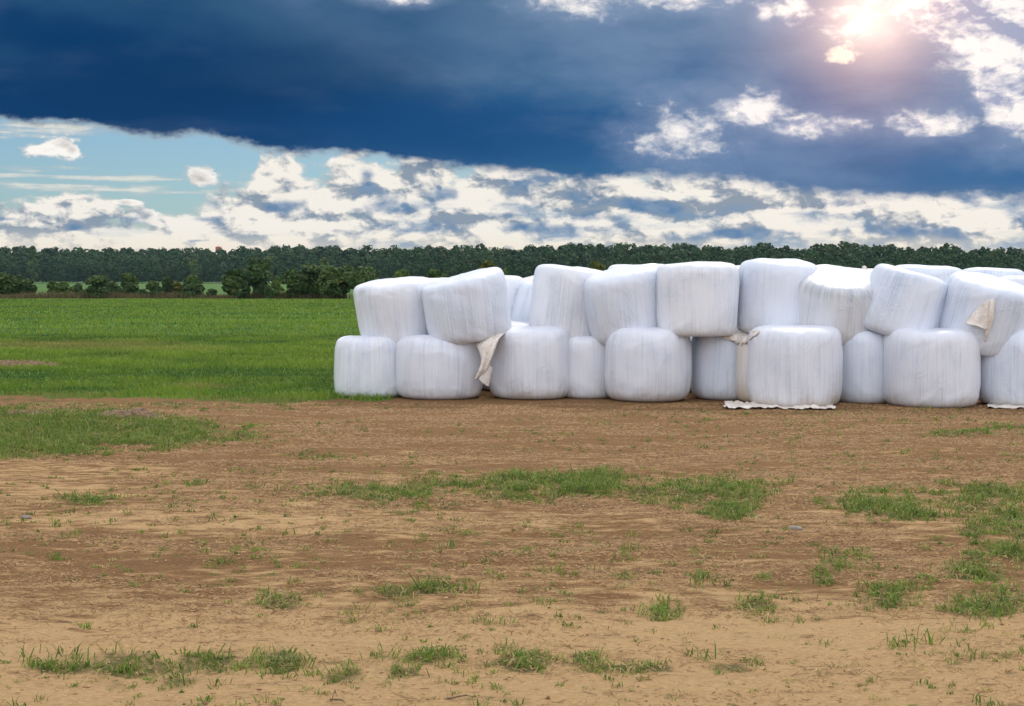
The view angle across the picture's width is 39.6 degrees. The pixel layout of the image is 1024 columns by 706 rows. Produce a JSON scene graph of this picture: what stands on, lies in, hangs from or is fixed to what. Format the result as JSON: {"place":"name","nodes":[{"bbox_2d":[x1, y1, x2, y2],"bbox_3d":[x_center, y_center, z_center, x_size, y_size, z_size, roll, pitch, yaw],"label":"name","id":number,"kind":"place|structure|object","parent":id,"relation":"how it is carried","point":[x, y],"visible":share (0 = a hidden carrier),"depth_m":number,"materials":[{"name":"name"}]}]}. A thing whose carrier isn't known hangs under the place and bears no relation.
{"place":"outdoors","nodes":[
{"label":"outdoors","id":0,"kind":"place"},
{"bbox_2d":[0,298,358,337],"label":"crop grass","id":1,"kind":"structure","parent":0,"point":[230,304],"depth_m":72.54,"materials":[{"name":"green plant"}]},
{"bbox_2d":[0,332,400,405],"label":"meadow grass","id":2,"kind":"structure","parent":0,"point":[64,353],"depth_m":30.46,"materials":[{"name":"green plant"}]},
{"bbox_2d":[0,281,1023,705],"bbox_3d":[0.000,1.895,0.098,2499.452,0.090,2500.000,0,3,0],"label":"ground","id":3,"kind":"structure","parent":0,"point":[748,635],"depth_m":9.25,"materials":[{"name":"soil"}]},
{"bbox_2d":[0,272,20,294],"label":"young tree","id":4,"kind":"object","parent":3,"relation":"on","point":[8,282],"visible":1,"depth_m":142.54,"materials":[{"name":"green plant"}]},
{"bbox_2d":[13,275,31,293],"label":"young tree","id":5,"kind":"object","parent":3,"relation":"on","point":[23,285],"visible":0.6,"depth_m":144.43,"materials":[{"name":"green plant"}]},
{"bbox_2d":[21,515,31,518],"bbox_3d":[-3.896,1.319,11.406,0.093,0.040,0.059,0,3,0],"label":"stone","id":6,"kind":"object","parent":3,"relation":"on","point":[27,516],"visible":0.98,"depth_m":11.39,"materials":[{"name":"grey stone"}]},
{"bbox_2d":[0,360,59,366],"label":"soil heap","id":7,"kind":"object","parent":3,"relation":"on","point":[7,362],"visible":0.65,"depth_m":31.14,"materials":[{"name":"brown soil"}]},
{"bbox_2d":[25,278,37,293],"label":"bush","id":8,"kind":"object","parent":3,"relation":"on","point":[33,289],"visible":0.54,"depth_m":146.25,"materials":[{"name":"green plant"}]},
{"bbox_2d":[7,410,56,414],"bbox_3d":[-6.709,0.844,19.964,0.900,0.094,0.600,0,3,0],"label":"soil heap","id":9,"kind":"object","parent":3,"relation":"on","point":[19,411],"visible":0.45,"depth_m":19.88,"materials":[{"name":"brown soil"}]},
{"bbox_2d":[26,246,39,283],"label":"forest tree","id":10,"kind":"object","parent":3,"relation":"on","point":[31,265],"visible":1,"depth_m":628.19,"materials":[{"name":"green plant"}]},
{"bbox_2d":[46,281,59,292],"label":"young tree","id":11,"kind":"object","parent":3,"relation":"on","point":[51,286],"visible":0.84,"depth_m":147.44,"materials":[{"name":"green plant"}]},
{"bbox_2d":[56,281,73,294],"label":"bush","id":12,"kind":"object","parent":3,"relation":"on","point":[64,286],"visible":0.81,"depth_m":149.13,"materials":[{"name":"green plant"}]},
{"bbox_2d":[72,283,83,292],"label":"bush","id":13,"kind":"object","parent":3,"relation":"on","point":[77,287],"visible":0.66,"depth_m":150.83,"materials":[{"name":"green plant"}]},
{"bbox_2d":[83,275,117,296],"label":"young tree","id":14,"kind":"object","parent":3,"relation":"on","point":[101,284],"visible":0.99,"depth_m":140.68,"materials":[{"name":"green plant"}]},
{"bbox_2d":[107,284,119,293],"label":"bush","id":15,"kind":"object","parent":3,"relation":"on","point":[114,288],"visible":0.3,"depth_m":148.23,"materials":[{"name":"green plant"}]},
{"bbox_2d":[115,272,140,293],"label":"young tree","id":16,"kind":"object","parent":3,"relation":"on","point":[130,282],"visible":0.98,"depth_m":144.32,"materials":[{"name":"green plant"}]},
{"bbox_2d":[93,408,174,418],"bbox_3d":[-5.221,0.837,19.665,1.400,0.132,0.900,0,3,0],"label":"soil heap","id":17,"kind":"object","parent":3,"relation":"on","point":[141,411],"visible":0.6,"depth_m":19.47,"materials":[{"name":"brown soil"}]},
{"bbox_2d":[140,289,148,294],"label":"bush","id":18,"kind":"object","parent":3,"relation":"on","point":[143,291],"visible":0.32,"depth_m":146.58,"materials":[{"name":"green plant"}]},
{"bbox_2d":[145,280,163,296],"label":"bush","id":19,"kind":"object","parent":3,"relation":"on","point":[154,287],"visible":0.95,"depth_m":141.83,"materials":[{"name":"green plant"}]},
{"bbox_2d":[161,277,172,293],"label":"young tree","id":20,"kind":"object","parent":3,"relation":"on","point":[166,285],"visible":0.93,"depth_m":143.75,"materials":[{"name":"green plant"}]},
{"bbox_2d":[170,281,182,294],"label":"bush","id":21,"kind":"object","parent":3,"relation":"on","point":[176,286],"visible":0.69,"depth_m":145.25,"materials":[{"name":"green plant"}]},
{"bbox_2d":[0,290,353,298],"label":"dry herbs","id":22,"kind":"object","parent":3,"relation":"on","point":[167,295],"visible":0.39,"depth_m":140.49,"materials":[{"name":"plant"}]},
{"bbox_2d":[180,284,196,297],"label":"bush","id":23,"kind":"object","parent":3,"relation":"on","point":[188,289],"visible":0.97,"depth_m":141.11,"materials":[{"name":"green plant"}]},
{"bbox_2d":[180,274,202,297],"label":"young tree","id":24,"kind":"object","parent":3,"relation":"on","point":[194,280],"visible":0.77,"depth_m":142.68,"materials":[{"name":"green plant"}]},
{"bbox_2d":[189,259,198,275],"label":"forest tree","id":25,"kind":"object","parent":3,"relation":"on","point":[193,264],"visible":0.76,"depth_m":627.78,"materials":[{"name":"green plant"}]},
{"bbox_2d":[206,288,217,296],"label":"bush","id":26,"kind":"object","parent":3,"relation":"on","point":[212,292],"visible":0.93,"depth_m":141.33,"materials":[{"name":"green plant"}]},
{"bbox_2d":[221,269,242,298],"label":"young tree","id":27,"kind":"object","parent":3,"relation":"on","point":[231,280],"visible":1,"depth_m":136.57,"materials":[{"name":"green plant"}]},
{"bbox_2d":[237,280,250,298],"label":"bush","id":28,"kind":"object","parent":3,"relation":"on","point":[245,288],"visible":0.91,"depth_m":138.72,"materials":[{"name":"green plant"}]},
{"bbox_2d":[239,257,271,297],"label":"young tree","id":29,"kind":"object","parent":3,"relation":"on","point":[255,272],"visible":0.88,"depth_m":139.98,"materials":[{"name":"green plant"}]},
{"bbox_2d":[263,256,274,283],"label":"forest tree","id":30,"kind":"object","parent":3,"relation":"on","point":[269,259],"visible":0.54,"depth_m":596.16,"materials":[{"name":"green plant"}]},
{"bbox_2d":[264,285,273,298],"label":"bush","id":31,"kind":"object","parent":3,"relation":"on","point":[269,292],"visible":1,"depth_m":136.04,"materials":[{"name":"green plant"}]},
{"bbox_2d":[270,276,284,298],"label":"young tree","id":32,"kind":"object","parent":3,"relation":"on","point":[275,284],"visible":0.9,"depth_m":137.75,"materials":[{"name":"green plant"}]},
{"bbox_2d":[280,268,308,295],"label":"young tree","id":33,"kind":"object","parent":3,"relation":"on","point":[293,279],"visible":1,"depth_m":139.48,"materials":[{"name":"green plant"}]},
{"bbox_2d":[300,263,322,295],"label":"young tree","id":34,"kind":"object","parent":3,"relation":"on","point":[311,271],"visible":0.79,"depth_m":140.71,"materials":[{"name":"green plant"}]},
{"bbox_2d":[319,257,329,269],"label":"forest tree","id":35,"kind":"object","parent":3,"relation":"on","point":[323,262],"visible":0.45,"depth_m":572.05,"materials":[{"name":"green plant"}]},
{"bbox_2d":[315,269,337,298],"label":"young tree","id":36,"kind":"object","parent":3,"relation":"on","point":[327,283],"visible":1,"depth_m":136.77,"materials":[{"name":"green plant"}]},
{"bbox_2d":[322,266,342,298],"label":"young tree","id":37,"kind":"object","parent":3,"relation":"on","point":[336,273],"visible":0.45,"depth_m":138.65,"materials":[{"name":"green plant"}]},
{"bbox_2d":[330,690,344,702],"bbox_3d":[-0.788,1.544,6.391,0.039,0.051,0.098,-2,4,-37],"label":"twig","id":38,"kind":"object","parent":3,"relation":"on","point":[335,699],"visible":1,"depth_m":6.39,"materials":[{"name":"brown wood"}]},
{"bbox_2d":[338,264,354,297],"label":"young tree","id":39,"kind":"object","parent":3,"relation":"on","point":[346,271],"visible":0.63,"depth_m":139.99,"materials":[{"name":"green plant"}]},
{"bbox_2d":[347,266,378,289],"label":"young tree","id":40,"kind":"object","parent":3,"relation":"on","point":[363,275],"visible":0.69,"depth_m":135.36,"materials":[{"name":"green plant"}]},
{"bbox_2d":[334,335,399,397],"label":"silage bale","id":41,"kind":"object","parent":3,"relation":"on","point":[365,364],"visible":0.67,"depth_m":22.71},
{"bbox_2d":[353,276,433,342],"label":"silage bale","id":42,"kind":"object","parent":41,"relation":"on","point":[391,308],"visible":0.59,"depth_m":22.83},
{"bbox_2d":[391,269,409,277],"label":"young tree","id":43,"kind":"object","parent":3,"relation":"on","point":[401,273],"visible":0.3,"depth_m":137.81,"materials":[{"name":"green plant"}]},
{"bbox_2d":[426,269,451,277],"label":"young tree","id":44,"kind":"object","parent":3,"relation":"on","point":[436,273],"visible":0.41,"depth_m":139.46,"materials":[{"name":"green plant"}]},
{"bbox_2d":[395,335,482,399],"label":"silage bale","id":45,"kind":"object","parent":3,"relation":"on","point":[429,367],"visible":0.79,"depth_m":22.34},
{"bbox_2d":[422,267,511,344],"bbox_3d":[-0.727,-0.747,22.794,1.380,1.112,1.394,-9,6,0],"label":"silage bale","id":46,"kind":"object","parent":45,"relation":"on","point":[473,306],"visible":0.85,"depth_m":22.22},
{"bbox_2d":[444,688,471,699],"bbox_3d":[-0.244,1.546,6.453,0.129,0.051,0.039,0,3,-1],"label":"twig","id":47,"kind":"object","parent":3,"relation":"on","point":[456,696],"visible":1,"depth_m":6.44,"materials":[{"name":"brown wood"}]},
{"bbox_2d":[478,260,495,268],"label":"young tree","id":48,"kind":"object","parent":3,"relation":"on","point":[487,263],"visible":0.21,"depth_m":141.25,"materials":[{"name":"green plant"}]},
{"bbox_2d":[482,321,528,390],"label":"silage bale","id":49,"kind":"object","parent":3,"relation":"on","point":[484,386],"visible":0.05,"depth_m":24.18},
{"bbox_2d":[505,275,524,315],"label":"silage bale","id":50,"kind":"object","parent":49,"relation":"on","point":[513,283],"visible":0.12,"depth_m":24.94},
{"bbox_2d":[510,281,532,321],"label":"silage bale","id":51,"kind":"object","parent":49,"relation":"on","point":[521,308],"visible":0.12,"depth_m":24.64},
{"bbox_2d":[502,268,510,274],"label":"young tree","id":52,"kind":"object","parent":3,"relation":"on","point":[506,271],"visible":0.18,"depth_m":136.74,"materials":[{"name":"green plant"}]},
{"bbox_2d":[0,241,1023,282],"bbox_3d":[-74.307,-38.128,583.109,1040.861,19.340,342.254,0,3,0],"label":"forest","id":53,"kind":"object","parent":3,"relation":"on","point":[79,264],"visible":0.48,"depth_m":570.66,"materials":[{"name":"green plant"}]},
{"bbox_2d":[0,446,1023,705],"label":"soil crumbs","id":54,"kind":"object","parent":3,"relation":"on","point":[494,588],"visible":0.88,"depth_m":8.73,"materials":[{"name":"brown soil"}]},
{"bbox_2d":[475,325,569,399],"bbox_3d":[0.121,0.143,22.893,1.740,1.174,1.347,-1,3,-14],"label":"silage bale","id":55,"kind":"object","parent":3,"relation":"on","point":[521,362],"visible":0.88,"depth_m":22.34},
{"bbox_2d":[523,275,533,280],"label":"silage bale","id":56,"kind":"object","parent":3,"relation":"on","point":[529,278],"visible":0.03,"depth_m":26.53},
{"bbox_2d":[566,336,609,398],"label":"silage bale","id":57,"kind":"object","parent":3,"relation":"on","point":[586,366],"visible":0.56,"depth_m":22.54},
{"bbox_2d":[529,264,601,337],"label":"silage bale","id":58,"kind":"object","parent":57,"relation":"on","point":[557,297],"visible":0.53,"depth_m":22.70},
{"bbox_2d":[589,261,605,270],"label":"young tree","id":59,"kind":"object","parent":3,"relation":"on","point":[596,265],"visible":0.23,"depth_m":138.35,"materials":[{"name":"green plant"}]},
{"bbox_2d":[604,326,691,401],"bbox_3d":[2.144,0.156,22.481,1.381,1.191,1.377,-1,3,-13],"label":"silage bale","id":60,"kind":"object","parent":3,"relation":"on","point":[648,364],"visible":0.86,"depth_m":21.91},
{"bbox_2d":[583,265,657,343],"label":"silage bale","id":61,"kind":"object","parent":60,"relation":"on","point":[618,297],"visible":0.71,"depth_m":22.16},
{"bbox_2d":[691,336,738,400],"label":"silage bale","id":62,"kind":"object","parent":3,"relation":"on","point":[713,368],"visible":0.45,"depth_m":22.29},
{"bbox_2d":[656,261,739,336],"bbox_3d":[2.918,-0.858,22.391,1.312,1.169,1.310,1,3,10],"label":"silage bale","id":63,"kind":"object","parent":62,"relation":"on","point":[697,299],"visible":0.9,"depth_m":21.84},
{"bbox_2d":[722,330,758,345],"bbox_3d":[3.429,-0.242,21.871,0.626,0.267,1.248,0,3,0],"label":"film sheet","id":64,"kind":"object","parent":62,"relation":"on","point":[738,336],"visible":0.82,"depth_m":22.15,"materials":[{"name":"white plastic"}]},
{"bbox_2d":[735,336,750,401],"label":"silage bale","id":65,"kind":"object","parent":3,"relation":"on","point":[742,395],"visible":0.23,"depth_m":21.93},
{"bbox_2d":[737,258,816,332],"bbox_3d":[4.215,-0.900,22.582,1.336,1.205,1.320,8,8,44],"label":"silage bale","id":66,"kind":"object","parent":65,"relation":"on","point":[768,291],"visible":0.69,"depth_m":22.01},
{"bbox_2d":[752,242,763,250],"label":"forest tree","id":67,"kind":"object","parent":3,"relation":"on","point":[759,243],"visible":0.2,"depth_m":516.93,"materials":[{"name":"green plant"}]},
{"bbox_2d":[723,400,835,408],"bbox_3d":[3.982,0.763,21.223,1.680,0.065,1.015,0,3,4],"label":"film sheet","id":68,"kind":"object","parent":3,"relation":"on","point":[737,404],"visible":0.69,"depth_m":20.89,"materials":[{"name":"white plastic"}]},
{"bbox_2d":[746,325,842,406],"bbox_3d":[4.293,0.182,21.582,1.443,1.232,1.468,0,3,-3],"label":"silage bale","id":69,"kind":"object","parent":68,"relation":"on","point":[792,365],"visible":0.87,"depth_m":20.99},
{"bbox_2d":[789,525,802,529],"bbox_3d":[2.165,1.339,10.846,0.109,0.047,0.064,1,3,22],"label":"stone","id":70,"kind":"object","parent":3,"relation":"on","point":[793,527],"visible":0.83,"depth_m":10.82,"materials":[{"name":"grey stone"}]},
{"bbox_2d":[841,242,852,255],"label":"forest tree","id":71,"kind":"object","parent":3,"relation":"on","point":[846,245],"visible":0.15,"depth_m":507.58,"materials":[{"name":"green plant"}]},
{"bbox_2d":[839,330,886,403],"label":"silage bale","id":72,"kind":"object","parent":3,"relation":"on","point":[863,362],"visible":0.48,"depth_m":21.62},
{"bbox_2d":[799,264,872,344],"bbox_3d":[5.090,-0.775,22.237,1.456,0.986,1.442,8,22,18],"label":"silage bale","id":73,"kind":"object","parent":72,"relation":"on","point":[839,298],"visible":0.57,"depth_m":21.65},
{"bbox_2d":[862,266,873,270],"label":"silage bale","id":74,"kind":"object","parent":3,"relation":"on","point":[865,268],"visible":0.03,"depth_m":25.23},
{"bbox_2d":[883,328,980,407],"bbox_3d":[6.351,0.206,21.536,1.433,1.189,1.420,1,3,24],"label":"silage bale","id":75,"kind":"object","parent":3,"relation":"on","point":[936,367],"visible":0.94,"depth_m":20.94},
{"bbox_2d":[864,264,946,335],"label":"silage bale","id":76,"kind":"object","parent":75,"relation":"on","point":[902,298],"visible":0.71,"depth_m":21.34},
{"bbox_2d":[942,243,951,252],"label":"forest tree","id":77,"kind":"object","parent":3,"relation":"on","point":[946,246],"visible":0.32,"depth_m":496.79,"materials":[{"name":"green plant"}]},
{"bbox_2d":[978,330,1023,405],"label":"silage bale","id":78,"kind":"object","parent":3,"relation":"on","point":[1002,376],"visible":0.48,"depth_m":21.12},
{"bbox_2d":[939,271,1023,356],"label":"silage bale","id":79,"kind":"object","parent":78,"relation":"on","point":[988,309],"visible":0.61,"depth_m":21.09},
{"bbox_2d":[987,403,1023,408],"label":"film sheet","id":80,"kind":"object","parent":3,"relation":"on","point":[1004,406],"visible":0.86,"depth_m":21.01,"materials":[{"name":"white plastic"}]},
{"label":"silage bale","id":81,"kind":"object","parent":3,"relation":"on","visible":0},
{"bbox_2d":[430,277,444,281],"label":"silage bale","id":82,"kind":"object","parent":81,"relation":"on","point":[435,279],"visible":0.06,"depth_m":24.60},
{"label":"silage bale","id":83,"kind":"object","parent":3,"relation":"on","visible":0},
{"bbox_2d":[608,263,663,268],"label":"silage bale","id":84,"kind":"object","parent":83,"relation":"on","point":[617,265],"visible":0.16,"depth_m":24.26},
{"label":"silage bale","id":85,"kind":"object","parent":3,"relation":"on","visible":0},
{"bbox_2d":[897,264,962,282],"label":"silage bale","id":86,"kind":"object","parent":85,"relation":"on","point":[943,273],"visible":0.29,"depth_m":23.80},
{"bbox_2d":[963,267,1023,276],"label":"silage bale","id":87,"kind":"object","parent":85,"relation":"on","point":[999,272],"visible":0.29,"depth_m":24.68},
{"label":"silage bale","id":88,"kind":"object","parent":3,"relation":"on","visible":0},
{"bbox_2d":[1000,276,1023,285],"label":"silage bale","id":89,"kind":"object","parent":88,"relation":"on","point":[1018,279],"visible":0.21,"depth_m":23.48},
{"bbox_2d":[0,395,1023,705],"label":"weed grass","id":90,"kind":"structure","parent":0,"point":[154,429],"depth_m":11.49,"materials":[{"name":"green plant"}]},
{"bbox_2d":[0,0,1023,281],"label":"sky","id":91,"kind":"structure","parent":0,"point":[137,125],"materials":[{"name":"blue"}]}
]}

